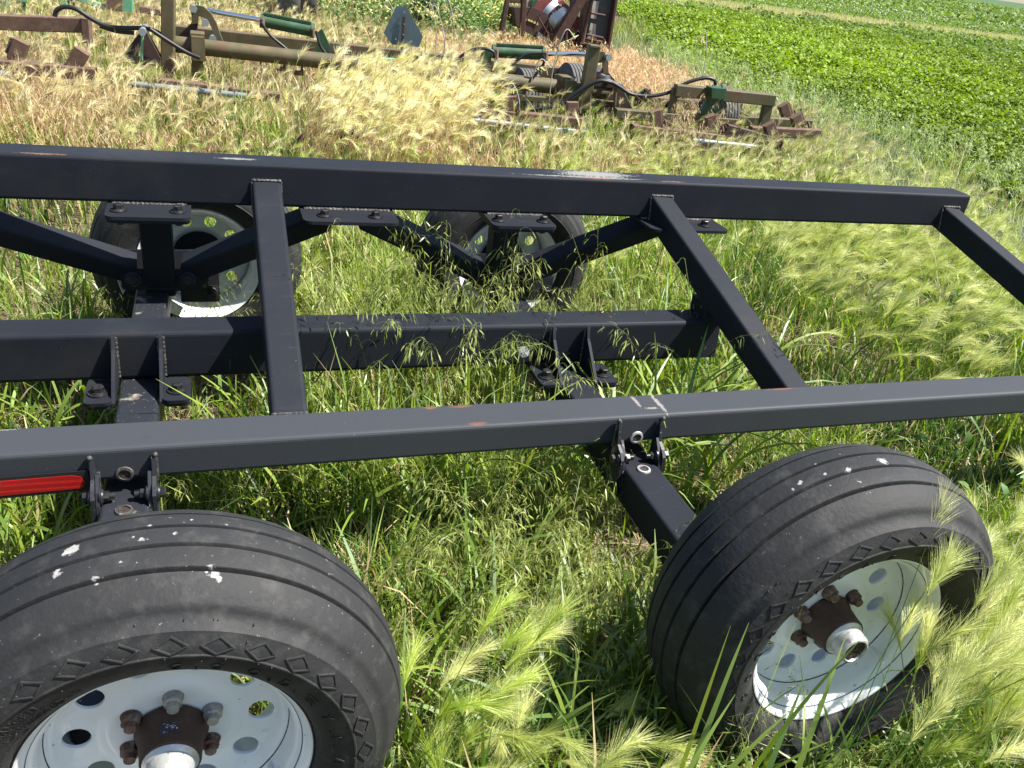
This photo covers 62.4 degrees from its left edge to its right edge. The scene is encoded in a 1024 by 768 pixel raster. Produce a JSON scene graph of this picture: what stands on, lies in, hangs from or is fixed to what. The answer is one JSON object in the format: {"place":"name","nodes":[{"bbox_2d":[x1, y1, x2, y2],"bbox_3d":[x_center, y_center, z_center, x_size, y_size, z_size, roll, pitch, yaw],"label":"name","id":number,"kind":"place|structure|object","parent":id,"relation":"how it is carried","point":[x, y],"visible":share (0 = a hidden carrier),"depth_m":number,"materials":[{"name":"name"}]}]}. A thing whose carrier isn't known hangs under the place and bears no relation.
{"place":"outdoors","nodes":[
{"label":"outdoors","id":0,"kind":"place"},
{"bbox_2d":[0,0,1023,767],"bbox_3d":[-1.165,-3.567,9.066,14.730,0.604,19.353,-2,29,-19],"label":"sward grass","id":1,"kind":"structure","parent":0,"point":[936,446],"depth_m":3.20,"materials":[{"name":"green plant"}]},
{"bbox_2d":[0,0,1023,767],"bbox_3d":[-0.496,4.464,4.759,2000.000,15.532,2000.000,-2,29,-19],"label":"ground","id":2,"kind":"structure","parent":0,"point":[702,472],"depth_m":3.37,"materials":[{"name":"green plant"}]},
{"bbox_2d":[0,0,160,15],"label":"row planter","id":3,"kind":"object","parent":2,"relation":"on","point":[126,5],"visible":0.56,"depth_m":9.11,"materials":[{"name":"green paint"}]},
{"bbox_2d":[278,0,435,20],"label":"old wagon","id":4,"kind":"object","parent":2,"relation":"on","point":[285,5],"visible":0.64,"depth_m":11.40,"materials":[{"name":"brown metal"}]},
{"bbox_2d":[0,0,751,174],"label":"dry brome","id":5,"kind":"object","parent":2,"relation":"on","point":[656,80],"visible":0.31,"depth_m":6.89,"materials":[{"name":"beige plant"}]},
{"bbox_2d":[383,0,400,45],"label":"dry stalk","id":6,"kind":"object","parent":2,"relation":"on","point":[386,7],"visible":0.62,"depth_m":9.17,"materials":[{"name":"beige plant"}]},
{"bbox_2d":[0,0,822,160],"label":"field cultivator","id":7,"kind":"object","parent":2,"relation":"on","point":[592,78],"visible":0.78,"depth_m":7.03,"materials":[{"name":"brown metal"}]},
{"bbox_2d":[423,2,436,52],"bbox_3d":[-0.863,-3.485,8.728,0.158,0.841,0.070,8,28,-1],"label":"dry stalk","id":8,"kind":"object","parent":2,"relation":"on","point":[427,10],"visible":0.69,"depth_m":8.61,"materials":[{"name":"beige plant"}]},
{"bbox_2d":[429,5,444,46],"bbox_3d":[-0.763,-3.431,8.670,0.235,0.826,0.070,-2,29,-19],"label":"dry stalk","id":9,"kind":"object","parent":2,"relation":"on","point":[430,11],"visible":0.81,"depth_m":8.52,"materials":[{"name":"beige plant"}]},
{"bbox_2d":[441,0,454,54],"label":"dry stalk","id":10,"kind":"object","parent":2,"relation":"on","point":[452,17],"visible":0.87,"depth_m":8.73,"materials":[{"name":"beige plant"}]},
{"bbox_2d":[443,6,462,53],"bbox_3d":[-0.626,-3.492,8.820,0.185,0.827,0.088,-2,29,-19],"label":"dry stalk","id":11,"kind":"object","parent":2,"relation":"on","point":[450,17],"visible":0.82,"depth_m":8.66,"materials":[{"name":"beige plant"}]},
{"bbox_2d":[458,26,480,52],"bbox_3d":[-0.482,-3.422,8.909,0.300,0.658,0.068,-2,29,-19],"label":"dry stalk","id":12,"kind":"object","parent":2,"relation":"on","point":[475,33],"visible":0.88,"depth_m":8.81,"materials":[{"name":"beige plant"}]},
{"bbox_2d":[472,28,494,56],"bbox_3d":[-0.333,-3.522,9.160,0.250,0.637,0.066,2,28,-12],"label":"dry stalk","id":13,"kind":"object","parent":2,"relation":"on","point":[492,34],"visible":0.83,"depth_m":9.05,"materials":[{"name":"beige plant"}]},
{"bbox_2d":[0,0,1001,281],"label":"dry foxtail barley","id":14,"kind":"object","parent":2,"relation":"on","point":[418,102],"visible":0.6,"depth_m":5.88,"materials":[{"name":"beige plant"}]},
{"bbox_2d":[503,82,519,105],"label":"dry stalk","id":15,"kind":"object","parent":2,"relation":"on","point":[513,92],"visible":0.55,"depth_m":6.99,"materials":[{"name":"beige plant"}]},
{"bbox_2d":[0,143,1023,767],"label":"trailer frame","id":16,"kind":"object","parent":2,"relation":"on","point":[138,627],"visible":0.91,"depth_m":1.93,"materials":[{"name":"black paint"}]},
{"bbox_2d":[0,31,1023,767],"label":"drooping brome","id":17,"kind":"object","parent":2,"relation":"on","point":[598,579],"visible":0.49,"depth_m":2.28,"materials":[{"name":"green plant"}]},
{"bbox_2d":[0,0,1023,767],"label":"leafy weeds","id":18,"kind":"object","parent":2,"relation":"on","point":[482,10],"visible":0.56,"depth_m":11.00,"materials":[{"name":"green plant"}]},
{"bbox_2d":[518,346,528,401],"bbox_3d":[0.010,0.109,2.572,0.040,0.492,0.032,13,28,10],"label":"dandelion","id":19,"kind":"object","parent":2,"relation":"on","point":[523,352],"visible":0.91,"depth_m":2.48,"materials":[{"name":"white plant"}]},
{"bbox_2d":[528,59,549,104],"bbox_3d":[0.218,-2.422,7.205,0.170,0.667,0.063,5,28,-6],"label":"dry stalk","id":20,"kind":"object","parent":2,"relation":"on","point":[542,67],"visible":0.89,"depth_m":7.08,"materials":[{"name":"beige plant"}]},
{"bbox_2d":[499,0,617,53],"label":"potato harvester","id":21,"kind":"object","parent":2,"relation":"on","point":[558,18],"visible":0.88,"depth_m":11.48,"materials":[{"name":"brown metal"}]},
{"bbox_2d":[547,29,578,125],"bbox_3d":[0.405,-2.486,7.098,0.183,0.924,0.100,-2,29,-19],"label":"dry stalk","id":22,"kind":"object","parent":2,"relation":"on","point":[563,43],"visible":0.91,"depth_m":6.94,"materials":[{"name":"beige plant"}]},
{"bbox_2d":[114,101,1023,767],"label":"foxtail barley","id":23,"kind":"object","parent":2,"relation":"on","point":[966,667],"visible":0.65,"depth_m":1.88,"materials":[{"name":"green plant"}]},
{"bbox_2d":[699,31,708,85],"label":"dry stalk","id":24,"kind":"object","parent":2,"relation":"on","point":[701,36],"visible":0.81,"depth_m":8.98,"materials":[{"name":"beige plant"}]},
{"bbox_2d":[563,0,1023,45],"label":"dry grass strip","id":25,"kind":"object","parent":2,"relation":"on","point":[777,10],"visible":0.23,"depth_m":30.74,"materials":[{"name":"beige plant"}]},
{"bbox_2d":[944,445,962,474],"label":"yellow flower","id":26,"kind":"object","parent":2,"relation":"on","point":[953,457],"visible":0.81,"depth_m":2.89,"materials":[{"name":"green plant"}]},
{"bbox_2d":[617,0,1023,198],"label":"bean field","id":27,"kind":"structure","parent":0,"point":[983,76],"depth_m":15.35,"materials":[{"name":"green plant"}]},
{"bbox_2d":[758,0,1023,28],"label":"crop flowers","id":28,"kind":"object","parent":27,"relation":"on","point":[912,9],"visible":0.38,"depth_m":45.15,"materials":[{"name":"beige plant"}]},
{"bbox_2d":[1001,0,1023,3],"label":"sky","id":29,"kind":"structure","parent":0,"point":[1016,1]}
]}

